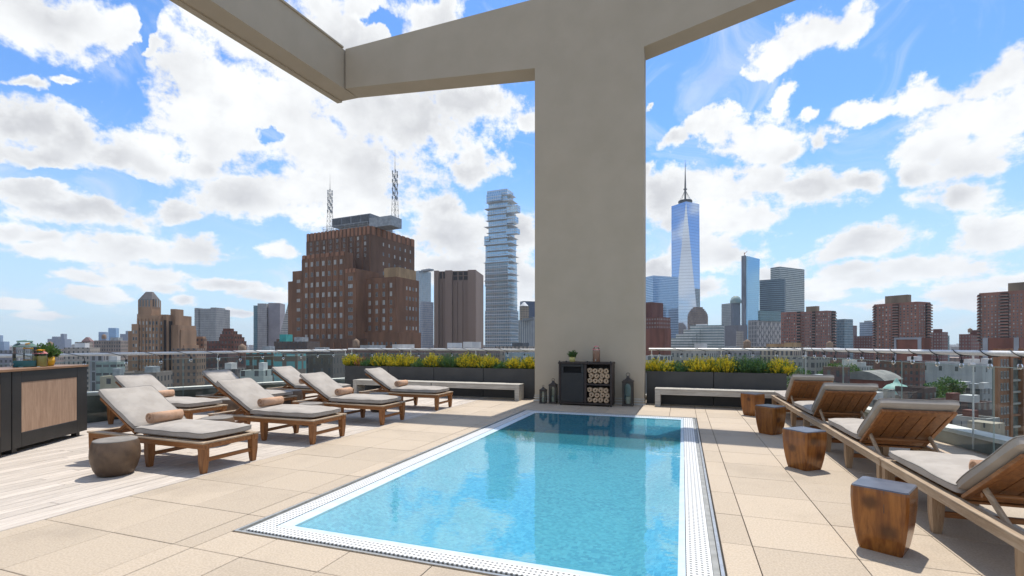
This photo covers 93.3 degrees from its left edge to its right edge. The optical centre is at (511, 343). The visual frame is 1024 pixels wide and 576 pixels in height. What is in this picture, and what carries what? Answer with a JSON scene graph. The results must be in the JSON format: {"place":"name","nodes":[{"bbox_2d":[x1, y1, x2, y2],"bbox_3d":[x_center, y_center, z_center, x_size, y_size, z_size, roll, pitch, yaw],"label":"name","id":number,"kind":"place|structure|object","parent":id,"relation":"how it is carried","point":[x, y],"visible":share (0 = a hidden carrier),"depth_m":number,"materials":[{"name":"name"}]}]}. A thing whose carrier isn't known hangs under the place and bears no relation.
{"place":"outdoors","nodes":[
{"label":"outdoors","id":0,"kind":"place"},
{"bbox_2d":[0,393,487,531],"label":"wood deck","id":1,"kind":"structure","parent":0,"point":[47,479],"depth_m":5.97,"materials":[{"name":"brown wood"}]},
{"bbox_2d":[0,369,12,456],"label":"bar counter","id":2,"kind":"object","parent":1,"relation":"on","point":[5,409],"visible":1,"depth_m":6.42,"materials":[{"name":"black paint"}]},
{"bbox_2d":[0,364,88,453],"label":"bar counter","id":3,"kind":"object","parent":1,"relation":"on","point":[48,402],"visible":0.94,"depth_m":7.14,"materials":[{"name":"black paint"}]},
{"bbox_2d":[10,340,37,366],"bbox_3d":[-7.170,0.139,7.117,0.266,0.400,0.268,0,0,-29],"label":"drink jar","id":4,"kind":"object","parent":3,"relation":"on","point":[24,363],"visible":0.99,"depth_m":7.07,"materials":[{"name":"clear glass"}]},
{"bbox_2d":[31,342,62,365],"bbox_3d":[-7.235,0.150,7.530,0.383,0.378,0.376,0,0,33],"label":"potted plant","id":5,"kind":"object","parent":3,"relation":"on","point":[52,351],"visible":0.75,"depth_m":7.49,"materials":[{"name":"green plant"}]},
{"bbox_2d":[88,436,140,477],"bbox_3d":[-4.575,1.298,5.579,0.472,0.405,0.472,0,0,19],"label":"drum stool","id":6,"kind":"object","parent":1,"relation":"on","point":[115,456],"visible":1,"depth_m":5.42,"materials":[{"name":"brown wood"}]},
{"bbox_2d":[107,373,227,423],"bbox_3d":[-6.443,1.042,9.032,2.120,0.917,0.776,0,0,19],"label":"sun lounger","id":7,"kind":"object","parent":1,"relation":"on","point":[189,406],"visible":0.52,"depth_m":8.97,"materials":[{"name":"grey fabric"}]},
{"bbox_2d":[87,385,259,473],"bbox_3d":[-4.388,1.042,6.260,2.120,0.917,0.776,0,0,21],"label":"sun lounger","id":8,"kind":"object","parent":1,"relation":"on","point":[130,408],"visible":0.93,"depth_m":6.07,"materials":[{"name":"fabric"}]},
{"bbox_2d":[145,409,183,423],"bbox_3d":[-4.499,0.937,6.279,0.144,0.136,0.412,0,0,19],"label":"rolled towel","id":9,"kind":"object","parent":8,"relation":"on","point":[162,416],"visible":1,"depth_m":6.21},
{"bbox_2d":[195,369,297,403],"bbox_3d":[-5.831,1.042,10.618,2.120,0.917,0.776,0,0,20],"label":"sun lounger","id":10,"kind":"object","parent":1,"relation":"on","point":[212,377],"visible":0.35,"depth_m":10.59,"materials":[{"name":"grey fabric"}]},
{"bbox_2d":[207,378,346,444],"bbox_3d":[-3.813,1.042,7.860,2.120,0.917,0.776,0,0,19],"label":"sun lounger","id":11,"kind":"object","parent":1,"relation":"on","point":[244,394],"visible":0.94,"depth_m":7.65,"materials":[{"name":"grey fabric"}]},
{"bbox_2d":[266,366,354,402],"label":"sun lounger","id":12,"kind":"object","parent":1,"relation":"on","point":[289,376],"visible":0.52,"depth_m":12.32,"materials":[{"name":"grey fabric"}]},
{"bbox_2d":[292,372,405,425],"bbox_3d":[-3.221,1.042,9.571,2.120,0.917,0.776,0,0,20],"label":"sun lounger","id":13,"kind":"object","parent":1,"relation":"on","point":[323,385],"visible":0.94,"depth_m":9.37,"materials":[{"name":"grey fabric"}]},
{"bbox_2d":[345,366,388,390],"bbox_3d":[-4.446,1.093,15.283,1.598,0.815,0.550,0,0,19],"label":"planter box","id":14,"kind":"object","parent":1,"relation":"on","point":[352,373],"visible":0.3,"depth_m":15.12,"materials":[{"name":"metal"}]},
{"bbox_2d":[353,379,434,393],"bbox_3d":[-3.454,1.284,14.217,2.630,0.432,0.414,0,0,19],"label":"bench","id":15,"kind":"object","parent":1,"relation":"on","point":[359,385],"visible":0.53,"depth_m":14.30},
{"bbox_2d":[359,367,452,410],"bbox_3d":[-2.529,1.042,11.532,2.120,0.917,0.776,0,0,19],"label":"sun lounger","id":16,"kind":"object","parent":1,"relation":"on","point":[384,379],"visible":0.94,"depth_m":11.34,"materials":[{"name":"grey fabric"}]},
{"bbox_2d":[388,366,433,380],"bbox_3d":[-2.951,1.093,14.756,1.548,0.815,0.550,0,0,19],"label":"planter box","id":17,"kind":"object","parent":1,"relation":"on","point":[415,373],"visible":0.27,"depth_m":14.47,"materials":[{"name":"metal"}]},
{"bbox_2d":[386,351,420,366],"bbox_3d":[-3.369,0.500,14.878,1.365,0.586,0.660,0,0,19],"label":"golden shrub","id":18,"kind":"object","parent":17,"relation":"in","point":[401,361],"visible":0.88,"depth_m":14.73,"materials":[{"name":"yellow plant"}]},
{"bbox_2d":[348,348,534,356],"bbox_3d":[-2.261,0.805,15.058,6.840,1.330,0.084,0,0,19],"label":"glass railing","id":19,"kind":"object","parent":1,"relation":"on","point":[410,349],"visible":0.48,"depth_m":15.12,"materials":[{"name":"glass"}]},
{"bbox_2d":[434,367,482,396],"bbox_3d":[-1.470,1.093,14.234,1.568,0.815,0.550,0,0,19],"label":"planter box","id":20,"kind":"object","parent":1,"relation":"on","point":[459,374],"visible":0.43,"depth_m":13.94,"materials":[{"name":"metal"}]},
{"bbox_2d":[454,349,480,367],"bbox_3d":[-1.247,0.453,14.161,0.959,0.608,0.678,0,0,19],"label":"golden shrub","id":21,"kind":"object","parent":20,"relation":"in","point":[466,363],"visible":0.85,"depth_m":14.00,"materials":[{"name":"yellow plant"}]},
{"bbox_2d":[431,381,523,400],"bbox_3d":[-0.971,1.284,13.341,2.605,0.432,0.414,0,0,19],"label":"bench","id":22,"kind":"object","parent":1,"relation":"on","point":[518,388],"visible":0.89,"depth_m":13.07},
{"bbox_2d":[483,368,534,398],"bbox_3d":[-0.004,1.093,13.717,1.518,0.815,0.550,0,0,19],"label":"planter box","id":23,"kind":"object","parent":1,"relation":"on","point":[526,377],"visible":0.57,"depth_m":13.45,"materials":[{"name":"metal"}]},
{"bbox_2d":[469,353,500,367],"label":"golden shrub","id":24,"kind":"object","parent":23,"relation":"in","point":[487,362],"visible":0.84,"depth_m":13.81,"materials":[{"name":"yellow plant"}]},
{"bbox_2d":[0,397,1023,575],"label":"paved terrace","id":25,"kind":"structure","parent":0,"point":[775,515],"depth_m":4.11,"materials":[{"name":"tile"}]},
{"bbox_2d":[170,0,794,404],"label":"concrete portal","id":26,"kind":"object","parent":25,"relation":"on","point":[580,64],"visible":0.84,"depth_m":12.41,"materials":[{"name":"grey paint"}]},
{"bbox_2d":[558,361,614,406],"bbox_3d":[1.844,0.955,11.935,1.324,1.090,0.522,0,0,19],"label":"towel cabinet","id":27,"kind":"object","parent":25,"relation":"on","point":[574,384],"visible":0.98,"depth_m":11.80,"materials":[{"name":"black paint"}]},
{"bbox_2d":[622,373,633,406],"bbox_3d":[2.821,1.099,11.761,0.274,0.802,0.274,0,0,19],"label":"lantern","id":28,"kind":"object","parent":25,"relation":"on","point":[628,380],"visible":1,"depth_m":11.68,"materials":[{"name":"brown metal"}]},
{"bbox_2d":[646,371,712,405],"bbox_3d":[4.226,1.093,12.226,1.568,0.815,0.550,0,0,19],"label":"planter box","id":29,"kind":"object","parent":25,"relation":"on","point":[654,379],"visible":0.75,"depth_m":11.96,"materials":[{"name":"metal"}]},
{"bbox_2d":[645,357,681,371],"bbox_3d":[3.757,0.541,12.372,1.102,0.445,0.636,0,0,19],"label":"golden shrub","id":30,"kind":"object","parent":29,"relation":"in","point":[655,365],"visible":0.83,"depth_m":12.22,"materials":[{"name":"yellow plant"}]},
{"bbox_2d":[681,355,718,371],"bbox_3d":[4.674,0.518,12.050,0.989,0.481,0.647,0,0,19],"label":"golden shrub","id":31,"kind":"object","parent":29,"relation":"in","point":[697,365],"visible":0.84,"depth_m":11.91,"materials":[{"name":"yellow plant"}]},
{"bbox_2d":[655,387,792,409],"bbox_3d":[4.887,1.284,11.350,2.930,0.432,0.414,0,0,19],"label":"bench","id":32,"kind":"object","parent":25,"relation":"on","point":[659,391],"visible":0.59,"depth_m":11.35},
{"bbox_2d":[649,348,800,358],"bbox_3d":[5.354,0.790,12.373,3.570,1.360,0.084,0,0,19],"label":"glass railing","id":33,"kind":"object","parent":25,"relation":"on","point":[739,349],"visible":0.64,"depth_m":12.28,"materials":[{"name":"glass"}]},
{"bbox_2d":[713,372,786,406],"bbox_3d":[5.711,1.093,11.702,1.558,0.815,0.550,0,0,19],"label":"planter box","id":34,"kind":"object","parent":25,"relation":"on","point":[756,381],"visible":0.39,"depth_m":11.48,"materials":[{"name":"metal"}]},
{"bbox_2d":[706,355,740,373],"bbox_3d":[5.186,0.503,11.858,0.932,0.501,0.683,0,0,19],"label":"golden shrub","id":35,"kind":"object","parent":34,"relation":"in","point":[724,365],"visible":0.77,"depth_m":11.73,"materials":[{"name":"yellow plant"}]},
{"bbox_2d":[728,354,758,372],"bbox_3d":[5.600,0.487,11.732,0.877,0.532,0.651,0,0,19],"label":"green shrub","id":36,"kind":"object","parent":34,"relation":"in","point":[744,368],"visible":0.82,"depth_m":11.57,"materials":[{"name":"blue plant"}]},
{"bbox_2d":[748,355,775,372],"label":"green shrub","id":37,"kind":"object","parent":34,"relation":"in","point":[763,367],"visible":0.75,"depth_m":11.44,"materials":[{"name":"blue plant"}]},
{"bbox_2d":[765,357,797,375],"bbox_3d":[6.339,0.527,11.473,0.748,0.520,0.640,0,0,19],"label":"golden shrub","id":38,"kind":"object","parent":34,"relation":"in","point":[780,366],"visible":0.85,"depth_m":11.32,"materials":[{"name":"yellow plant"}]},
{"bbox_2d":[740,392,764,415],"bbox_3d":[5.062,1.266,10.176,0.344,0.468,0.344,0,0,-29],"label":"wooden stool","id":39,"kind":"object","parent":25,"relation":"on","point":[750,401],"visible":0.91,"depth_m":10.07,"materials":[{"name":"brown wood"}]},
{"bbox_2d":[755,404,785,434],"bbox_3d":[4.334,1.266,8.111,0.344,0.468,0.344,0,0,-26],"label":"wooden stool","id":40,"kind":"object","parent":25,"relation":"on","point":[770,419],"visible":0.98,"depth_m":7.99,"materials":[{"name":"brown wood"}]},
{"bbox_2d":[771,374,833,417],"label":"sun lounger","id":41,"kind":"object","parent":25,"relation":"on","point":[802,387],"visible":0.74,"depth_m":9.03,"materials":[{"name":"brown fabric"}]},
{"bbox_2d":[782,426,826,470],"bbox_3d":[3.539,1.266,5.856,0.344,0.468,0.344,0,0,-19],"label":"wooden stool","id":42,"kind":"object","parent":25,"relation":"on","point":[804,448],"visible":1,"depth_m":5.73,"materials":[{"name":"brown wood"}]},
{"bbox_2d":[789,382,881,453],"bbox_3d":[5.081,1.024,7.688,0.776,0.952,2.120,0,0,19],"label":"sun lounger","id":43,"kind":"object","parent":25,"relation":"on","point":[843,400],"visible":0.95,"depth_m":7.14,"materials":[{"name":"brown fabric"}]},
{"bbox_2d":[850,476,917,557],"bbox_3d":[2.740,1.266,3.562,0.344,0.468,0.344,0,0,-42],"label":"wooden stool","id":44,"kind":"object","parent":25,"relation":"on","point":[884,513],"visible":1,"depth_m":3.46,"materials":[{"name":"brown wood"}]},
{"bbox_2d":[822,398,959,479],"bbox_3d":[4.376,1.024,5.689,0.776,0.952,2.120,0,0,20],"label":"sun lounger","id":45,"kind":"object","parent":25,"relation":"on","point":[885,424],"visible":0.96,"depth_m":5.16,"materials":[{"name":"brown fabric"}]},
{"bbox_2d":[879,435,1023,575],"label":"sun lounger","id":46,"kind":"object","parent":25,"relation":"on","point":[995,479],"visible":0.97,"depth_m":3.46,"materials":[{"name":"fabric"}]},
{"bbox_2d":[0,0,1023,344],"label":"sky","id":47,"kind":"structure","parent":0,"point":[873,149],"materials":[{"name":"blue"}]},
{"bbox_2d":[299,404,726,575],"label":"terrace slab","id":48,"kind":"structure","parent":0,"point":[704,509],"depth_m":4.85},
{"bbox_2d":[87,378,344,422],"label":"parapet","id":49,"kind":"structure","parent":48,"relation":"on","point":[96,409],"depth_m":10.83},
{"bbox_2d":[0,349,346,396],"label":"glass railing","id":50,"kind":"object","parent":49,"relation":"attached to","point":[18,356],"visible":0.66,"depth_m":10.86,"materials":[{"name":"glass"}]},
{"bbox_2d":[234,410,724,575],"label":"swimming pool","id":51,"kind":"structure","parent":48,"relation":"in","point":[548,493],"depth_m":4.85,"materials":[{"name":"liquid"}]},
{"bbox_2d":[861,406,1012,454],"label":"parapet","id":52,"kind":"structure","parent":48,"relation":"on","point":[960,436],"depth_m":6.92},
{"bbox_2d":[802,348,1023,451],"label":"glass railing","id":53,"kind":"object","parent":52,"relation":"attached to","point":[973,353],"visible":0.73,"depth_m":6.94,"materials":[{"name":"glass"}]},
{"bbox_2d":[802,347,1023,369],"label":"string lights","id":54,"kind":"object","parent":53,"relation":"attached to","point":[961,360],"visible":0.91,"depth_m":7.63},
{"label":"city ground","id":55,"kind":"structure","parent":0,"visible":0},
{"bbox_2d":[64,343,99,391],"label":"building","id":56,"kind":"structure","parent":55,"relation":"on","point":[80,348],"depth_m":329.27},
{"bbox_2d":[90,356,107,391],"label":"building","id":57,"kind":"structure","parent":55,"relation":"on","point":[95,359],"depth_m":239.02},
{"bbox_2d":[96,356,124,390],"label":"building","id":58,"kind":"structure","parent":55,"relation":"on","point":[103,368],"depth_m":204.12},
{"bbox_2d":[94,334,127,371],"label":"building","id":59,"kind":"structure","parent":55,"relation":"on","point":[114,344],"depth_m":469.12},
{"bbox_2d":[100,368,123,388],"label":"building","id":60,"kind":"structure","parent":55,"relation":"on","point":[108,381],"depth_m":139.19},
{"bbox_2d":[124,366,171,386],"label":"building","id":61,"kind":"structure","parent":55,"relation":"on","point":[164,378],"depth_m":180.12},
{"bbox_2d":[128,292,198,371],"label":"art deco tower","id":62,"kind":"structure","parent":55,"relation":"on","point":[153,329],"depth_m":302.35,"materials":[{"name":"stone"}]},
{"bbox_2d":[172,348,205,386],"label":"building","id":63,"kind":"structure","parent":55,"relation":"on","point":[193,370],"depth_m":259.37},
{"bbox_2d":[194,308,229,340],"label":"grey slab tower","id":64,"kind":"structure","parent":55,"relation":"on","point":[210,324],"depth_m":721.42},
{"bbox_2d":[206,349,237,368],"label":"building","id":65,"kind":"structure","parent":55,"relation":"on","point":[211,361],"depth_m":289.53,"materials":[{"name":"concrete"}]},
{"bbox_2d":[207,329,245,355],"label":"red setback block","id":66,"kind":"structure","parent":55,"relation":"on","point":[231,339],"depth_m":353.46,"materials":[{"name":"brick"}]},
{"bbox_2d":[240,362,271,381],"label":"building","id":67,"kind":"structure","parent":55,"relation":"on","point":[263,373],"depth_m":95.00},
{"bbox_2d":[246,346,282,381],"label":"building","id":68,"kind":"structure","parent":55,"relation":"on","point":[269,357],"depth_m":149.89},
{"bbox_2d":[253,303,284,349],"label":"building","id":69,"kind":"structure","parent":55,"relation":"on","point":[268,319],"depth_m":820.00,"materials":[{"name":"concrete"}]},
{"bbox_2d":[274,354,305,380],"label":"building","id":70,"kind":"structure","parent":55,"relation":"on","point":[297,362],"depth_m":130.00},
{"bbox_2d":[274,334,319,353],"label":"building","id":71,"kind":"structure","parent":55,"relation":"on","point":[286,342],"depth_m":330.38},
{"bbox_2d":[302,347,344,377],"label":"building","id":72,"kind":"structure","parent":55,"relation":"on","point":[330,365],"depth_m":165.46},
{"bbox_2d":[276,169,420,348],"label":"brick tower","id":73,"kind":"structure","parent":55,"relation":"on","point":[352,280],"depth_m":444.82,"materials":[{"name":"brick"}]},
{"bbox_2d":[297,243,416,345],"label":"small windows","id":74,"kind":"structure","parent":73,"relation":"in","point":[350,317],"depth_m":439.61,"materials":[{"name":"black glass"}]},
{"bbox_2d":[330,339,424,360],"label":"building","id":75,"kind":"structure","parent":55,"relation":"on","point":[364,353],"depth_m":270.94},
{"bbox_2d":[416,269,433,332],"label":"glass office","id":76,"kind":"structure","parent":55,"relation":"on","point":[423,277],"depth_m":908.20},
{"bbox_2d":[420,302,432,347],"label":"office block","id":77,"kind":"structure","parent":55,"relation":"on","point":[426,320],"depth_m":805.62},
{"bbox_2d":[434,270,482,347],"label":"windowless block","id":78,"kind":"structure","parent":55,"relation":"on","point":[458,306],"depth_m":692.44,"materials":[{"name":"concrete"}]},
{"bbox_2d":[425,342,499,361],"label":"building","id":79,"kind":"structure","parent":55,"relation":"on","point":[473,345],"depth_m":239.19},
{"bbox_2d":[9,344,958,361],"bbox_3d":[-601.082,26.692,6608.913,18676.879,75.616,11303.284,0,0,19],"label":"distant city","id":80,"kind":"object","parent":55,"relation":"on","point":[954,358],"visible":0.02,"depth_m":3334.64},
{"bbox_2d":[484,189,519,347],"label":"stacked glass tower","id":81,"kind":"structure","parent":55,"relation":"on","point":[501,311],"depth_m":593.47,"materials":[{"name":"glass"}]},
{"bbox_2d":[495,343,534,361],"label":"building","id":82,"kind":"structure","parent":55,"relation":"on","point":[518,346],"depth_m":286.94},
{"bbox_2d":[518,317,534,345],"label":"ribbed office","id":83,"kind":"structure","parent":55,"relation":"on","point":[526,330],"depth_m":623.37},
{"bbox_2d":[646,302,670,355],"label":"red brick block","id":84,"kind":"structure","parent":55,"relation":"on","point":[658,332],"depth_m":516.80,"materials":[{"name":"brick"}]},
{"bbox_2d":[646,276,677,337],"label":"glass office","id":85,"kind":"structure","parent":55,"relation":"on","point":[662,289],"depth_m":1135.60,"materials":[{"name":"glass"}]},
{"bbox_2d":[671,166,699,333],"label":"spire tower","id":86,"kind":"structure","parent":55,"relation":"on","point":[685,249],"depth_m":1253.20,"materials":[{"name":"blue glass"}]},
{"bbox_2d":[671,343,717,363],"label":"building","id":87,"kind":"structure","parent":55,"relation":"on","point":[675,355],"depth_m":247.05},
{"bbox_2d":[671,324,723,347],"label":"terraced offices","id":88,"kind":"structure","parent":55,"relation":"on","point":[711,336],"depth_m":646.08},
{"bbox_2d":[687,307,707,329],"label":"rounded tower","id":89,"kind":"structure","parent":55,"relation":"on","point":[697,315],"depth_m":907.24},
{"bbox_2d":[721,296,746,347],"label":"octagonal tower","id":90,"kind":"structure","parent":55,"relation":"on","point":[730,316],"depth_m":1051.08,"materials":[{"name":"grey concrete"}]},
{"bbox_2d":[718,339,759,362],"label":"building","id":91,"kind":"structure","parent":55,"relation":"on","point":[747,343],"depth_m":266.32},
{"bbox_2d":[741,252,759,338],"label":"blue glass tower","id":92,"kind":"structure","parent":55,"relation":"on","point":[750,270],"depth_m":1007.29,"materials":[{"name":"glass"}]},
{"bbox_2d":[748,311,780,346],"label":"diamond facade hall","id":93,"kind":"structure","parent":55,"relation":"on","point":[764,329],"depth_m":709.70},
{"bbox_2d":[759,279,785,311],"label":"banded office","id":94,"kind":"structure","parent":55,"relation":"on","point":[772,294],"depth_m":1094.78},
{"bbox_2d":[751,343,810,363],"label":"building","id":95,"kind":"structure","parent":55,"relation":"on","point":[768,355],"depth_m":339.78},
{"bbox_2d":[770,267,803,311],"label":"banded office","id":96,"kind":"structure","parent":55,"relation":"on","point":[794,277],"depth_m":1172.86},
{"bbox_2d":[781,311,803,346],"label":"apartment tower","id":97,"kind":"structure","parent":55,"relation":"on","point":[792,327],"depth_m":597.52,"materials":[{"name":"brick"}]},
{"bbox_2d":[780,357,829,384],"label":"building","id":98,"kind":"structure","parent":55,"relation":"on","point":[814,365],"depth_m":213.32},
{"bbox_2d":[804,306,836,347],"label":"apartment tower","id":99,"kind":"structure","parent":55,"relation":"on","point":[820,327],"depth_m":568.61,"materials":[{"name":"brick"}]},
{"bbox_2d":[807,341,849,365],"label":"building","id":100,"kind":"structure","parent":55,"relation":"on","point":[830,355],"depth_m":305.04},
{"bbox_2d":[823,366,849,382],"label":"building","id":101,"kind":"structure","parent":55,"relation":"on","point":[841,374],"depth_m":151.43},
{"bbox_2d":[836,319,852,359],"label":"teal glass block","id":102,"kind":"structure","parent":55,"relation":"on","point":[844,334],"depth_m":644.27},
{"bbox_2d":[854,336,873,369],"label":"brick building","id":103,"kind":"structure","parent":55,"relation":"on","point":[863,342],"depth_m":567.70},
{"bbox_2d":[850,370,902,387],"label":"market hall","id":104,"kind":"structure","parent":55,"relation":"on","point":[882,378],"depth_m":190.03,"materials":[{"name":"metal"}]},
{"bbox_2d":[872,295,932,369],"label":"apartment tower","id":105,"kind":"structure","parent":55,"relation":"on","point":[901,322],"depth_m":410.23,"materials":[{"name":"brick"}]},
{"bbox_2d":[875,305,929,359],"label":"small windows","id":106,"kind":"structure","parent":105,"relation":"in","point":[919,305],"depth_m":418.36,"materials":[{"name":"glass"}]},
{"bbox_2d":[880,357,934,385],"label":"building","id":107,"kind":"structure","parent":55,"relation":"on","point":[913,374],"depth_m":275.19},
{"bbox_2d":[895,385,935,399],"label":"building","id":108,"kind":"structure","parent":55,"relation":"on","point":[919,392],"depth_m":152.54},
{"bbox_2d":[931,329,947,361],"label":"brick building","id":109,"kind":"structure","parent":55,"relation":"on","point":[940,339],"depth_m":523.02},
{"bbox_2d":[935,376,967,394],"bbox_3d":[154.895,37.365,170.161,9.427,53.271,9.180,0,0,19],"label":"street tree","id":110,"kind":"object","parent":55,"relation":"on","point":[953,386],"visible":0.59,"depth_m":168.93,"materials":[{"name":"green plant"}]},
{"bbox_2d":[925,358,991,389],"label":"building","id":111,"kind":"structure","parent":55,"relation":"on","point":[933,373],"depth_m":213.06,"materials":[{"name":"concrete"}]},
{"bbox_2d":[930,392,991,423],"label":"building","id":112,"kind":"structure","parent":55,"relation":"on","point":[983,408],"depth_m":127.96,"materials":[{"name":"concrete"}]},
{"bbox_2d":[959,328,978,361],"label":"brick building","id":113,"kind":"structure","parent":55,"relation":"on","point":[968,341],"depth_m":482.74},
{"bbox_2d":[957,381,991,400],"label":"building","id":114,"kind":"structure","parent":55,"relation":"on","point":[983,390],"depth_m":166.83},
{"bbox_2d":[952,409,999,427],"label":"building","id":115,"kind":"structure","parent":55,"relation":"on","point":[964,417],"depth_m":95.41,"materials":[{"name":"grey concrete"}]},
{"bbox_2d":[967,420,1004,435],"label":"building","id":116,"kind":"structure","parent":55,"relation":"on","point":[983,425],"depth_m":79.02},
{"bbox_2d":[977,282,1023,361],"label":"apartment tower","id":117,"kind":"structure","parent":55,"relation":"on","point":[1001,320],"depth_m":351.52,"materials":[{"name":"brick"}]},
{"bbox_2d":[992,348,1023,436],"bbox_3d":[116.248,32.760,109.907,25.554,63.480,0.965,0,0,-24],"label":"orange grid building","id":118,"kind":"structure","parent":55,"relation":"on","point":[1009,397],"depth_m":106.65,"materials":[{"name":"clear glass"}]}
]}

